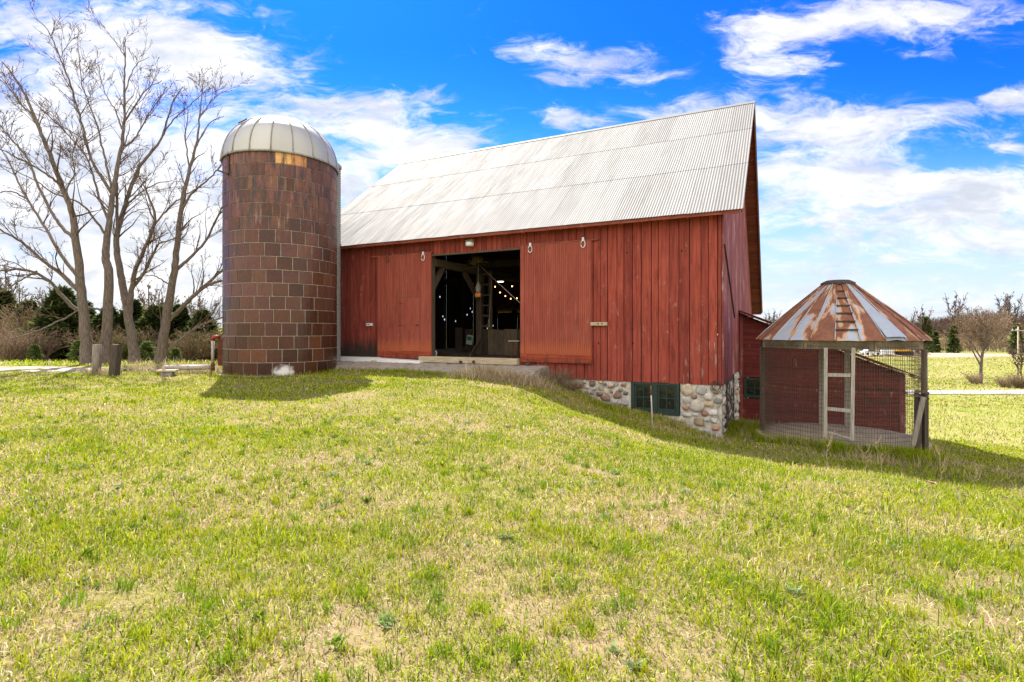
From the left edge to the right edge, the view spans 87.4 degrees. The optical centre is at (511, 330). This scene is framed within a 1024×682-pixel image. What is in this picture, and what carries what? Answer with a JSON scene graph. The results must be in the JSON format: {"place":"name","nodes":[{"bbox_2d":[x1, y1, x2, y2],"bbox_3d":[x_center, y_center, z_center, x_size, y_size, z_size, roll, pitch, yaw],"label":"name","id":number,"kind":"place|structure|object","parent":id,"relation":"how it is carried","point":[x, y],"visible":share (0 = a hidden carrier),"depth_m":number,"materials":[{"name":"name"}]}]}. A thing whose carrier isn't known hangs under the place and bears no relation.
{"place":"outdoors","nodes":[
{"label":"outdoors","id":0,"kind":"place"},
{"bbox_2d":[0,327,1023,681],"bbox_3d":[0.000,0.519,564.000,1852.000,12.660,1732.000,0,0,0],"label":"ground","id":1,"kind":"structure","parent":0,"point":[356,631],"depth_m":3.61,"materials":[{"name":"plant"}]},
{"bbox_2d":[0,288,20,324],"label":"spruce","id":2,"kind":"object","parent":1,"relation":"on","point":[5,293],"visible":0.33,"depth_m":43.81,"materials":[{"name":"green plant"}]},
{"bbox_2d":[0,262,21,299],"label":"distant bare tree","id":3,"kind":"object","parent":1,"relation":"on","point":[7,281],"visible":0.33,"depth_m":70.28,"materials":[{"name":"grey plant"}]},
{"bbox_2d":[0,321,28,351],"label":"brush shrub","id":4,"kind":"object","parent":1,"relation":"on","point":[3,333],"visible":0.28,"depth_m":29.67,"materials":[{"name":"brown plant"}]},
{"bbox_2d":[0,298,42,357],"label":"brush shrub","id":5,"kind":"object","parent":1,"relation":"on","point":[21,324],"visible":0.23,"depth_m":33.09,"materials":[{"name":"brown plant"}]},
{"bbox_2d":[7,282,36,309],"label":"distant bare tree","id":6,"kind":"object","parent":1,"relation":"on","point":[25,295],"visible":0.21,"depth_m":75.03,"materials":[{"name":"grey plant"}]},
{"bbox_2d":[0,323,47,360],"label":"brush shrub","id":7,"kind":"object","parent":1,"relation":"on","point":[9,352],"visible":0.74,"depth_m":27.75,"materials":[{"name":"plant"}]},
{"bbox_2d":[13,298,54,347],"bbox_3d":[-32.332,-0.077,36.024,3.491,4.334,3.894,0,0,-39],"label":"spruce","id":8,"kind":"object","parent":1,"relation":"on","point":[35,305],"visible":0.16,"depth_m":35.70,"materials":[{"name":"green plant"}]},
{"bbox_2d":[25,343,45,361],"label":"young spruce","id":9,"kind":"object","parent":1,"relation":"on","point":[35,348],"visible":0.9,"depth_m":27.41,"materials":[{"name":"green plant"}]},
{"bbox_2d":[0,325,73,360],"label":"brush shrub","id":10,"kind":"object","parent":1,"relation":"on","point":[45,346],"visible":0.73,"depth_m":28.57,"materials":[{"name":"plant"}]},
{"bbox_2d":[0,295,75,355],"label":"brush shrub","id":11,"kind":"object","parent":1,"relation":"on","point":[17,309],"visible":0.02,"depth_m":36.15,"materials":[{"name":"brown plant"}]},
{"bbox_2d":[33,283,50,304],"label":"distant bare tree","id":12,"kind":"object","parent":1,"relation":"on","point":[38,298],"visible":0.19,"depth_m":83.37,"materials":[{"name":"grey plant"}]},
{"bbox_2d":[0,52,104,364],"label":"bare tree","id":13,"kind":"object","parent":1,"relation":"on","point":[85,337],"visible":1,"depth_m":21.93,"materials":[{"name":"grey plant"}]},
{"bbox_2d":[12,284,100,359],"bbox_3d":[-26.067,-0.233,31.192,5.653,4.982,5.984,0,0,0],"label":"spruce","id":14,"kind":"object","parent":1,"relation":"on","point":[55,304],"visible":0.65,"depth_m":30.33,"materials":[{"name":"green plant"}]},
{"bbox_2d":[64,339,80,361],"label":"young spruce","id":15,"kind":"object","parent":1,"relation":"on","point":[73,353],"visible":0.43,"depth_m":26.78,"materials":[{"name":"green plant"}]},
{"bbox_2d":[0,366,150,371],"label":"gravel","id":16,"kind":"structure","parent":1,"relation":"on","point":[52,369],"depth_m":19.69,"materials":[{"name":"gravel"}]},
{"bbox_2d":[68,300,95,349],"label":"spruce","id":17,"kind":"object","parent":1,"relation":"on","point":[93,311],"visible":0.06,"depth_m":33.00,"materials":[{"name":"green plant"}]},
{"bbox_2d":[59,325,125,351],"bbox_3d":[-23.285,0.655,30.058,3.612,2.211,3.435,0,0,37],"label":"brush shrub","id":18,"kind":"object","parent":1,"relation":"on","point":[94,341],"visible":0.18,"depth_m":29.55,"materials":[{"name":"brown plant"}]},
{"bbox_2d":[63,305,126,359],"bbox_3d":[-24.142,0.310,31.861,4.348,3.832,4.603,0,0,31],"label":"spruce","id":19,"kind":"object","parent":1,"relation":"on","point":[96,320],"visible":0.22,"depth_m":31.69,"materials":[{"name":"green plant"}]},
{"bbox_2d":[92,344,101,374],"bbox_3d":[-13.649,1.009,17.598,0.268,1.124,0.265,0,0,0],"label":"round post","id":20,"kind":"object","parent":1,"relation":"on","point":[96,355],"visible":0.83,"depth_m":17.50,"materials":[{"name":"grey wood"}]},
{"bbox_2d":[0,0,195,364],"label":"bare tree","id":21,"kind":"object","parent":1,"relation":"on","point":[106,328],"visible":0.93,"depth_m":23.56,"materials":[{"name":"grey plant"}]},
{"bbox_2d":[108,344,121,375],"bbox_3d":[-12.744,1.040,17.200,0.296,1.206,0.230,0,0,0],"label":"charred post","id":22,"kind":"object","parent":1,"relation":"on","point":[115,359],"visible":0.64,"depth_m":17.09,"materials":[{"name":"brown wood"}]},
{"bbox_2d":[93,330,155,361],"bbox_3d":[-21.630,0.836,30.077,2.939,1.980,2.842,0,0,23],"label":"brush shrub","id":23,"kind":"object","parent":1,"relation":"on","point":[124,352],"visible":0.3,"depth_m":29.58,"materials":[{"name":"brown plant"}]},
{"bbox_2d":[116,298,145,345],"bbox_3d":[-23.301,0.024,33.111,3.894,4.334,3.491,0,0,-11],"label":"spruce","id":24,"kind":"object","parent":1,"relation":"on","point":[137,309],"visible":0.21,"depth_m":32.77,"materials":[{"name":"green plant"}]},
{"bbox_2d":[96,299,172,312],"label":"brush shrub","id":25,"kind":"object","parent":1,"relation":"on","point":[145,306],"visible":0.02,"depth_m":37.23,"materials":[{"name":"brown plant"}]},
{"bbox_2d":[112,324,180,357],"bbox_3d":[-21.250,0.748,30.910,3.779,2.313,3.594,0,0,22],"label":"brush shrub","id":26,"kind":"object","parent":1,"relation":"on","point":[143,337],"visible":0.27,"depth_m":30.23,"materials":[{"name":"brown plant"}]},
{"bbox_2d":[140,340,154,361],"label":"young spruce","id":27,"kind":"object","parent":1,"relation":"on","point":[147,349],"visible":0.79,"depth_m":27.38,"materials":[{"name":"green plant"}]},
{"bbox_2d":[136,282,159,309],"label":"distant bare tree","id":28,"kind":"object","parent":1,"relation":"on","point":[150,294],"visible":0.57,"depth_m":80.04,"materials":[{"name":"grey plant"}]},
{"bbox_2d":[98,303,205,316],"bbox_3d":[-24.639,0.025,38.261,7.225,4.422,6.871,0,0,-22],"label":"brush shrub","id":29,"kind":"object","parent":1,"relation":"on","point":[172,312],"visible":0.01,"depth_m":38.67,"materials":[{"name":"brown plant"}]},
{"bbox_2d":[126,303,179,354],"bbox_3d":[-21.173,0.310,32.095,4.833,4.024,4.566,0,0,-28],"label":"spruce","id":30,"kind":"object","parent":1,"relation":"on","point":[150,318],"visible":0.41,"depth_m":31.53,"materials":[{"name":"green plant"}]},
{"bbox_2d":[93,66,224,363],"bbox_3d":[-16.014,-5.465,23.924,5.805,14.198,5.368,0,0,0],"label":"bare tree","id":31,"kind":"object","parent":1,"relation":"on","point":[127,296],"visible":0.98,"depth_m":24.01,"materials":[{"name":"grey plant"}]},
{"bbox_2d":[152,292,180,305],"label":"distant bare tree","id":32,"kind":"object","parent":1,"relation":"on","point":[161,300],"visible":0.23,"depth_m":84.14,"materials":[{"name":"grey plant"}]},
{"bbox_2d":[156,369,178,375],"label":"concrete block","id":33,"kind":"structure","parent":1,"relation":"on","point":[167,372],"depth_m":16.76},
{"bbox_2d":[167,347,183,362],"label":"young spruce","id":34,"kind":"object","parent":1,"relation":"on","point":[175,352],"visible":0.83,"depth_m":26.92,"materials":[{"name":"green plant"}]},
{"bbox_2d":[153,336,203,360],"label":"brush shrub","id":35,"kind":"object","parent":1,"relation":"on","point":[169,353],"visible":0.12,"depth_m":28.97,"materials":[{"name":"brown plant"}]},
{"bbox_2d":[168,302,191,347],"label":"spruce","id":36,"kind":"object","parent":1,"relation":"on","point":[181,319],"visible":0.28,"depth_m":32.66,"materials":[{"name":"green plant"}]},
{"bbox_2d":[121,60,254,363],"bbox_3d":[-14.193,-5.195,24.938,5.172,13.760,5.454,0,0,0],"label":"bare tree","id":37,"kind":"object","parent":1,"relation":"on","point":[161,351],"visible":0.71,"depth_m":24.37,"materials":[{"name":"brown plant"}]},
{"bbox_2d":[154,328,221,361],"bbox_3d":[-17.066,0.788,29.102,3.390,2.075,3.224,0,0,8],"label":"brush shrub","id":38,"kind":"object","parent":1,"relation":"on","point":[189,355],"visible":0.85,"depth_m":28.60,"materials":[{"name":"brown plant"}]},
{"bbox_2d":[163,335,219,370],"bbox_3d":[-10.714,0.813,17.900,1.879,1.345,0.200,0,0,0],"label":"steel pipe","id":39,"kind":"object","parent":1,"relation":"on","point":[198,367],"visible":0.88,"depth_m":17.85,"materials":[{"name":"metal"}]},
{"bbox_2d":[171,308,219,361],"bbox_3d":[-18.658,0.497,31.984,4.603,3.832,4.348,0,0,3],"label":"spruce","id":40,"kind":"object","parent":1,"relation":"on","point":[208,328],"visible":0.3,"depth_m":31.67,"materials":[{"name":"green plant"}]},
{"bbox_2d":[173,322,221,361],"bbox_3d":[-16.778,0.712,30.056,3.723,2.508,3.600,0,0,-7],"label":"brush shrub","id":41,"kind":"object","parent":1,"relation":"on","point":[215,340],"visible":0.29,"depth_m":29.28,"materials":[{"name":"brown plant"}]},
{"bbox_2d":[184,294,218,314],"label":"distant bare tree","id":42,"kind":"object","parent":1,"relation":"on","point":[199,305],"visible":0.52,"depth_m":79.84,"materials":[{"name":"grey plant"}]},
{"bbox_2d":[218,337,222,365],"bbox_3d":[-9.956,0.693,18.330,0.261,1.022,0.060,0,0,0],"label":"red board","id":43,"kind":"object","parent":1,"relation":"on","point":[220,348],"visible":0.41,"depth_m":18.30,"materials":[{"name":"paint"}]},
{"bbox_2d":[215,115,341,378],"bbox_3d":[-7.977,-2.745,18.519,4.116,9.130,4.070,0,0,0],"label":"silo","id":44,"kind":"object","parent":1,"relation":"on","point":[281,246],"visible":0.98,"depth_m":16.97,"materials":[{"name":"brick"}]},
{"bbox_2d":[335,361,548,380],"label":"ramp","id":45,"kind":"structure","parent":1,"relation":"on","point":[444,367],"depth_m":17.50,"materials":[{"name":"concrete"}]},
{"bbox_2d":[340,356,379,361],"bbox_3d":[-5.635,1.046,19.683,1.766,0.181,0.280,0,0,27],"label":"white panel","id":46,"kind":"object","parent":45,"relation":"on","point":[356,359],"visible":0.71,"depth_m":19.53,"materials":[{"name":"paint"}]},
{"bbox_2d":[375,358,422,362],"bbox_3d":[-3.962,1.050,18.846,1.956,0.160,0.280,0,0,27],"label":"white panel","id":47,"kind":"object","parent":45,"relation":"on","point":[393,360],"visible":0.86,"depth_m":18.78,"materials":[{"name":"paint"}]},
{"bbox_2d":[0,357,1023,681],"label":"dry thatch","id":48,"kind":"object","parent":1,"relation":"on","point":[494,375],"visible":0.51,"depth_m":3.96,"materials":[{"name":"beige plant"}]},
{"bbox_2d":[0,413,1023,674],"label":"broadleaf weeds","id":49,"kind":"object","parent":1,"relation":"on","point":[336,639],"visible":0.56,"depth_m":4.49,"materials":[{"name":"green plant"}]},
{"bbox_2d":[340,101,762,439],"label":"barn","id":50,"kind":"structure","parent":1,"relation":"on","point":[606,251],"depth_m":17.68,"materials":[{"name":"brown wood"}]},
{"bbox_2d":[377,250,431,358],"bbox_3d":[-3.843,-0.921,19.028,2.342,3.806,0.120,0,0,27],"label":"sliding door","id":51,"kind":"structure","parent":50,"relation":"in","point":[404,281],"depth_m":18.98,"materials":[{"name":"paint"}]},
{"bbox_2d":[455,328,462,351],"bbox_3d":[-2.455,0.416,24.729,0.386,1.118,0.030,0,0,27],"label":"standing board","id":52,"kind":"object","parent":50,"relation":"on","point":[458,339],"visible":1,"depth_m":24.71,"materials":[{"name":"beige wood"}]},
{"bbox_2d":[465,329,471,351],"bbox_3d":[-1.956,0.448,24.144,0.374,1.055,0.030,0,0,27],"label":"standing board","id":53,"kind":"object","parent":50,"relation":"on","point":[468,348],"visible":0.72,"depth_m":24.15,"materials":[{"name":"beige wood"}]},
{"bbox_2d":[466,335,473,344],"bbox_3d":[-1.866,0.402,23.631,0.356,0.456,0.106,0,0,27],"label":"green white carton","id":54,"kind":"object","parent":50,"relation":"in","point":[469,340],"visible":1,"depth_m":23.58,"materials":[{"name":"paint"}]},
{"bbox_2d":[469,339,480,356],"bbox_3d":[-1.426,0.689,20.787,0.073,0.694,1.396,0,0,12],"label":"leaning prop","id":55,"kind":"object","parent":50,"relation":"on","point":[476,346],"visible":0.86,"depth_m":20.72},
{"bbox_2d":[466,254,486,268],"bbox_3d":[-1.368,-2.645,20.446,1.042,0.552,0.510,0,0,41],"label":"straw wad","id":56,"kind":"object","parent":50,"relation":"on","point":[476,260],"visible":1,"depth_m":20.38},
{"bbox_2d":[508,340,519,357],"bbox_3d":[0.109,0.658,18.621,0.430,0.645,0.240,0,0,27],"label":"side stool","id":57,"kind":"object","parent":50,"relation":"on","point":[511,341],"visible":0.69,"depth_m":18.59,"materials":[{"name":"brown wood"}]},
{"bbox_2d":[520,236,591,363],"bbox_3d":[1.320,-0.927,16.445,2.336,3.818,0.120,0,0,27],"label":"sliding door","id":58,"kind":"structure","parent":50,"relation":"in","point":[556,278],"depth_m":16.40,"materials":[{"name":"paint"}]},
{"bbox_2d":[631,382,679,415],"bbox_3d":[4.061,1.917,15.196,1.342,0.886,0.110,0,0,27],"label":"window","id":59,"kind":"structure","parent":50,"relation":"in","point":[665,396],"depth_m":15.14,"materials":[{"name":"green paint"}]},
{"bbox_2d":[710,380,723,433],"bbox_3d":[5.498,2.063,14.382,0.353,1.469,0.052,0,0,27],"label":"wire coil","id":60,"kind":"object","parent":50,"relation":"hanging from","point":[719,384],"visible":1,"depth_m":14.37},
{"bbox_2d":[728,376,732,423],"bbox_3d":[6.586,2.375,16.264,0.065,1.850,2.220,0,0,27],"label":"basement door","id":61,"kind":"structure","parent":50,"relation":"in","point":[729,380],"depth_m":16.40,"materials":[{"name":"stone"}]},
{"bbox_2d":[539,366,573,385],"bbox_3d":[1.304,1.321,15.951,1.006,0.658,1.090,0,0,-44],"label":"dead brush","id":62,"kind":"object","parent":1,"relation":"on","point":[561,376],"visible":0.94,"depth_m":15.85,"materials":[{"name":"plant"}]},
{"bbox_2d":[560,375,582,391],"bbox_3d":[1.739,1.528,15.721,0.824,0.538,0.892,0,0,21],"label":"dead brush","id":63,"kind":"object","parent":1,"relation":"on","point":[571,386],"visible":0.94,"depth_m":15.69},
{"bbox_2d":[633,555,657,614],"bbox_3d":[0.725,1.389,2.903,0.135,0.344,0.075,0,0,10],"label":"dry weed","id":64,"kind":"object","parent":1,"relation":"on","point":[644,580],"visible":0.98,"depth_m":2.89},
{"bbox_2d":[650,385,652,428],"bbox_3d":[3.458,1.887,13.277,0.043,1.056,0.187,0,0,0],"label":"stake","id":65,"kind":"object","parent":1,"relation":"on","point":[651,405],"visible":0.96,"depth_m":13.25,"materials":[{"name":"metal"}]},
{"bbox_2d":[763,311,775,323],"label":"tree","id":66,"kind":"object","parent":1,"relation":"on","point":[769,318],"visible":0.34,"depth_m":162.73,"materials":[{"name":"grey plant"}]},
{"bbox_2d":[768,310,781,321],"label":"treeline tree","id":67,"kind":"object","parent":1,"relation":"on","point":[777,316],"visible":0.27,"depth_m":175.93,"materials":[{"name":"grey plant"}]},
{"bbox_2d":[823,424,834,467],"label":"dry weed","id":68,"kind":"object","parent":1,"relation":"on","point":[828,445],"visible":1,"depth_m":9.57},
{"bbox_2d":[738,309,920,432],"bbox_3d":[12.322,1.457,21.565,5.480,4.486,6.905,0,0,27],"label":"lean to shed","id":69,"kind":"object","parent":1,"relation":"on","point":[751,329],"visible":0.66,"depth_m":19.03,"materials":[{"name":"painted wood"}]},
{"bbox_2d":[744,378,759,397],"bbox_3d":[8.933,2.102,19.724,0.717,0.723,0.090,0,0,27],"label":"window","id":70,"kind":"structure","parent":69,"relation":"in","point":[751,385],"depth_m":19.76,"materials":[{"name":"green paint"}]},
{"bbox_2d":[756,279,932,452],"bbox_3d":[8.420,1.008,13.840,3.874,4.645,3.877,0,0,0],"label":"corn crib","id":71,"kind":"object","parent":1,"relation":"on","point":[847,316],"visible":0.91,"depth_m":12.96,"materials":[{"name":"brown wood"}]},
{"bbox_2d":[823,348,854,440],"bbox_3d":[7.504,1.437,12.282,0.627,2.109,0.079,0,0,31],"label":"door","id":72,"kind":"structure","parent":71,"relation":"in","point":[852,403],"depth_m":12.24,"materials":[{"name":"grey wood"}]},
{"bbox_2d":[859,445,871,475],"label":"dry weed","id":73,"kind":"object","parent":1,"relation":"on","point":[866,457],"visible":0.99,"depth_m":8.99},
{"bbox_2d":[870,435,885,469],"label":"dry weed","id":74,"kind":"object","parent":1,"relation":"on","point":[878,451],"visible":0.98,"depth_m":9.88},
{"bbox_2d":[906,310,925,327],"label":"tree","id":75,"kind":"object","parent":1,"relation":"on","point":[912,321],"visible":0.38,"depth_m":153.07,"materials":[{"name":"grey plant"}]},
{"bbox_2d":[914,393,920,450],"bbox_3d":[8.865,2.062,11.700,0.085,1.386,0.085,0,0,0],"label":"gate post","id":76,"kind":"object","parent":1,"relation":"on","point":[916,405],"visible":0.36,"depth_m":11.66,"materials":[{"name":"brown wood"}]},
{"bbox_2d":[910,397,925,445],"bbox_3d":[8.761,1.950,11.550,0.328,1.066,0.035,0,0,0],"label":"leaning plank","id":77,"kind":"object","parent":76,"relation":"attached to","point":[919,415],"visible":1,"depth_m":11.53,"materials":[{"name":"wood"}]},
{"bbox_2d":[903,481,936,557],"bbox_3d":[2.982,1.388,3.886,0.188,0.621,0.176,0,0,15],"label":"dry weed","id":78,"kind":"object","parent":1,"relation":"on","point":[931,482],"visible":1,"depth_m":3.93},
{"bbox_2d":[914,304,933,330],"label":"tree","id":79,"kind":"object","parent":1,"relation":"on","point":[922,314],"visible":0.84,"depth_m":149.61,"materials":[{"name":"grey plant"}]},
{"bbox_2d":[922,391,928,451],"bbox_3d":[9.030,2.135,11.700,0.085,1.609,0.085,0,0,0],"label":"gate post","id":80,"kind":"object","parent":1,"relation":"on","point":[925,430],"visible":0.57,"depth_m":11.66,"materials":[{"name":"brown wood"}]},
{"bbox_2d":[838,330,1023,351],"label":"undergrowth","id":81,"kind":"object","parent":1,"relation":"on","point":[1000,345],"visible":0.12,"depth_m":161.72,"materials":[{"name":"plant"}]},
{"bbox_2d":[919,316,942,352],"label":"evergreen","id":82,"kind":"object","parent":1,"relation":"on","point":[928,331],"visible":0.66,"depth_m":149.02,"materials":[{"name":"green plant"}]},
{"bbox_2d":[850,353,1011,356],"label":"dirt yard","id":83,"kind":"structure","parent":1,"relation":"on","point":[959,355],"depth_m":133.02,"materials":[{"name":"soil"}]},
{"bbox_2d":[859,350,880,354],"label":"parked car","id":84,"kind":"object","parent":83,"relation":"on","point":[866,352],"visible":0.59,"depth_m":133.22,"materials":[{"name":"silver metal"}]},
{"bbox_2d":[894,350,918,354],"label":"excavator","id":85,"kind":"object","parent":83,"relation":"on","point":[906,353],"visible":0.35,"depth_m":132.82,"materials":[{"name":"yellow metal"}]},
{"bbox_2d":[930,331,942,352],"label":"evergreen","id":86,"kind":"object","parent":1,"relation":"on","point":[936,342],"visible":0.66,"depth_m":151.48,"materials":[{"name":"green plant"}]},
{"bbox_2d":[934,444,947,480],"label":"dry weed","id":87,"kind":"object","parent":1,"relation":"on","point":[941,463],"visible":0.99,"depth_m":9.15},
{"bbox_2d":[943,322,952,338],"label":"tree","id":88,"kind":"object","parent":1,"relation":"on","point":[946,330],"visible":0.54,"depth_m":172.92,"materials":[{"name":"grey plant"}]},
{"bbox_2d":[937,320,959,352],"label":"tree","id":89,"kind":"object","parent":1,"relation":"on","point":[945,329],"visible":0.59,"depth_m":150.17,"materials":[{"name":"brown plant"}]},
{"bbox_2d":[946,325,963,352],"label":"evergreen","id":90,"kind":"object","parent":1,"relation":"on","point":[952,342],"visible":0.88,"depth_m":147.49,"materials":[{"name":"green plant"}]},
{"bbox_2d":[943,292,967,325],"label":"tree","id":91,"kind":"object","parent":1,"relation":"on","point":[959,306],"visible":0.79,"depth_m":176.11,"materials":[{"name":"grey plant"}]},
{"bbox_2d":[954,485,967,534],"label":"dry weed","id":92,"kind":"object","parent":1,"relation":"on","point":[964,495],"visible":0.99,"depth_m":4.53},
{"bbox_2d":[964,305,978,350],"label":"tree","id":93,"kind":"object","parent":1,"relation":"on","point":[966,308],"visible":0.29,"depth_m":162.60,"materials":[{"name":"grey plant"}]},
{"bbox_2d":[969,462,981,491],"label":"dry weed","id":94,"kind":"object","parent":1,"relation":"on","point":[975,475],"visible":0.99,"depth_m":8.60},
{"bbox_2d":[960,371,991,383],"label":"field shrub","id":95,"kind":"object","parent":1,"relation":"on","point":[973,379],"visible":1,"depth_m":66.32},
{"bbox_2d":[947,305,1020,383],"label":"tree","id":96,"kind":"object","parent":1,"relation":"on","point":[984,338],"visible":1,"depth_m":66.75,"materials":[{"name":"brown plant"}]},
{"bbox_2d":[994,292,1016,348],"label":"tree","id":97,"kind":"object","parent":1,"relation":"on","point":[1005,303],"visible":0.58,"depth_m":179.13,"materials":[{"name":"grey plant"}]},
{"bbox_2d":[991,374,1019,387],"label":"field shrub","id":98,"kind":"object","parent":1,"relation":"on","point":[1002,383],"visible":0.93,"depth_m":61.99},
{"bbox_2d":[997,294,1023,329],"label":"tree","id":99,"kind":"object","parent":1,"relation":"on","point":[1014,307],"visible":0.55,"depth_m":180.58,"materials":[{"name":"plant"}]},
{"bbox_2d":[1002,323,1023,354],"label":"evergreen","id":100,"kind":"object","parent":1,"relation":"on","point":[1013,338],"visible":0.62,"depth_m":139.68,"materials":[{"name":"green plant"}]},
{"bbox_2d":[1002,496,1023,533],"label":"dry weed","id":101,"kind":"object","parent":1,"relation":"on","point":[1006,497],"visible":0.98,"depth_m":4.81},
{"bbox_2d":[1004,338,1023,376],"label":"leaning field tree","id":102,"kind":"object","parent":1,"relation":"on","point":[1014,354],"visible":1,"depth_m":62.00,"materials":[{"name":"brown plant"}]},
{"bbox_2d":[1004,372,1023,388],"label":"field shrub","id":103,"kind":"object","parent":1,"relation":"on","point":[1020,383],"visible":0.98,"depth_m":61.13,"materials":[{"name":"brown plant"}]},
{"bbox_2d":[1011,327,1023,376],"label":"utility pole","id":104,"kind":"object","parent":1,"relation":"on","point":[1017,330],"visible":0.6,"depth_m":71.92,"materials":[{"name":"brown wood"}]},
{"bbox_2d":[0,0,1023,326],"label":"sky","id":105,"kind":"structure","parent":0,"point":[890,133],"materials":[{"name":"blue"}]},
{"bbox_2d":[905,390,1023,394],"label":"road","id":106,"kind":"structure","parent":0,"point":[978,392],"depth_m":56.16,"materials":[{"name":"asphalt"}]},
{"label":"hill","id":107,"kind":"structure","parent":0,"visible":0},
{"bbox_2d":[914,310,1023,337],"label":"woods","id":108,"kind":"object","parent":107,"relation":"on","point":[941,322],"visible":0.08,"depth_m":436.50,"materials":[{"name":"brown plant"}]},
{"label":"slanting rope","id":109,"kind":"object","parent":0,"visible":0},
{"bbox_2d":[475,281,480,296],"bbox_3d":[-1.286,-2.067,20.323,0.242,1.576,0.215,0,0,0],"label":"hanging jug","id":110,"kind":"object","parent":109,"relation":"hanging from","point":[478,290],"visible":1,"depth_m":20.26,"materials":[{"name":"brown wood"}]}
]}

